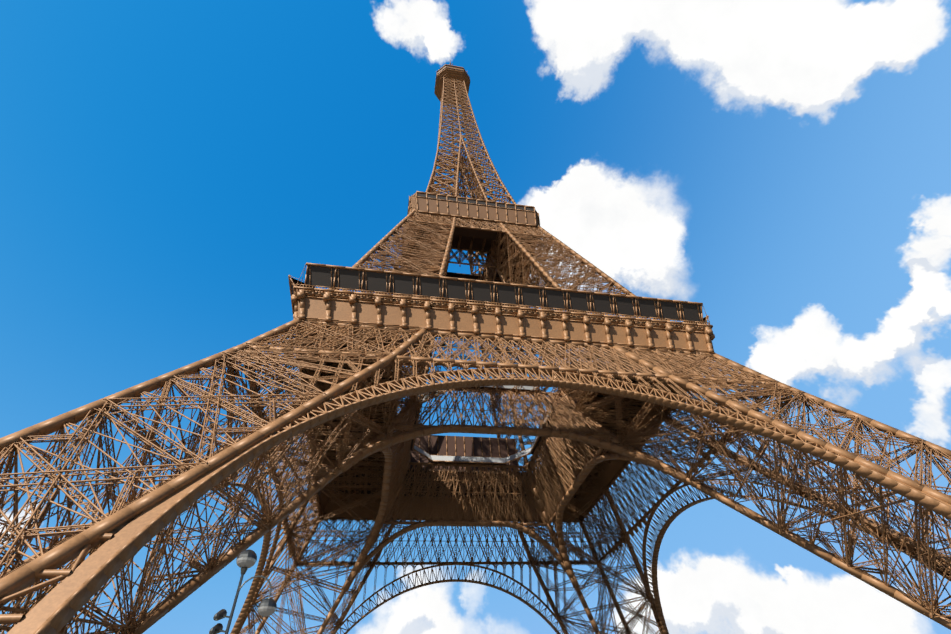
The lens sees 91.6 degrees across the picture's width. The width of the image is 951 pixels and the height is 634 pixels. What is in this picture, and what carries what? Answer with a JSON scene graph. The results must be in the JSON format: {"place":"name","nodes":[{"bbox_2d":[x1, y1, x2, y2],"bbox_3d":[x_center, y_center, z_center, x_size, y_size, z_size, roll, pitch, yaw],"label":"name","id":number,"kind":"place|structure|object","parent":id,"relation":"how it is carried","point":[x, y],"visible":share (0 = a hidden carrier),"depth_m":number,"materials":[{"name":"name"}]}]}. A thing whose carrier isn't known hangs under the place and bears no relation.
{"place":"outdoors","nodes":[
{"label":"outdoors","id":0,"kind":"place"},
{"bbox_2d":[236,557,275,616],"bbox_3d":[-7.510,9.206,15.747,1.704,1.782,0.789,5,-47,-10],"label":"lamp diffuser","id":1,"kind":"object","parent":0,"point":[249,562],"visible":0.92,"depth_m":16.06,"materials":[{"name":"white glass"}]},
{"bbox_2d":[0,0,950,633],"bbox_3d":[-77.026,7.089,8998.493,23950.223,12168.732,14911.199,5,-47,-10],"label":"cloud","id":2,"kind":"structure","parent":0,"point":[812,56],"depth_m":9044.90,"materials":[{"name":"white"}]},
{"bbox_2d":[0,0,950,633],"label":"sky","id":3,"kind":"structure","parent":0,"point":[167,167],"materials":[{"name":"blue"}]},
{"label":"ground","id":4,"kind":"structure","parent":0,"visible":0},
{"bbox_2d":[209,549,276,633],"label":"lamp post","id":5,"kind":"object","parent":4,"relation":"on","point":[217,628],"visible":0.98,"depth_m":15.28,"materials":[{"name":"grey metal"}]},
{"bbox_2d":[0,62,950,633],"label":"tower","id":6,"kind":"structure","parent":4,"relation":"on","point":[134,528],"depth_m":71.34,"materials":[{"name":"metal"}]},
{"bbox_2d":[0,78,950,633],"bbox_3d":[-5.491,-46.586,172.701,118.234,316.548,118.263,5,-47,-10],"label":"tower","id":7,"kind":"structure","parent":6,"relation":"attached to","point":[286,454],"depth_m":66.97,"materials":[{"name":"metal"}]},
{"bbox_2d":[321,67,663,498],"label":"tower floor","id":8,"kind":"structure","parent":6,"relation":"on","point":[466,235],"depth_m":127.27,"materials":[{"name":"brown metal"}]},
{"bbox_2d":[417,198,534,224],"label":"second floor band","id":9,"kind":"object","parent":8,"relation":"on","point":[462,208],"visible":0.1,"depth_m":128.88,"materials":[{"name":"brown metal"}]},
{"bbox_2d":[414,381,551,462],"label":"void rim","id":10,"kind":"object","parent":8,"relation":"on","point":[476,459],"visible":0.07,"depth_m":108.84,"materials":[{"name":"grey"}]},
{"bbox_2d":[409,361,599,471],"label":"pavilions","id":11,"kind":"object","parent":8,"relation":"on","point":[485,448],"visible":0.02,"depth_m":116.63,"materials":[{"name":"grey glass"}]},
{"bbox_2d":[291,65,705,323],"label":"railings","id":12,"kind":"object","parent":6,"relation":"on","point":[348,279],"depth_m":76.89,"materials":[{"name":"grey"}]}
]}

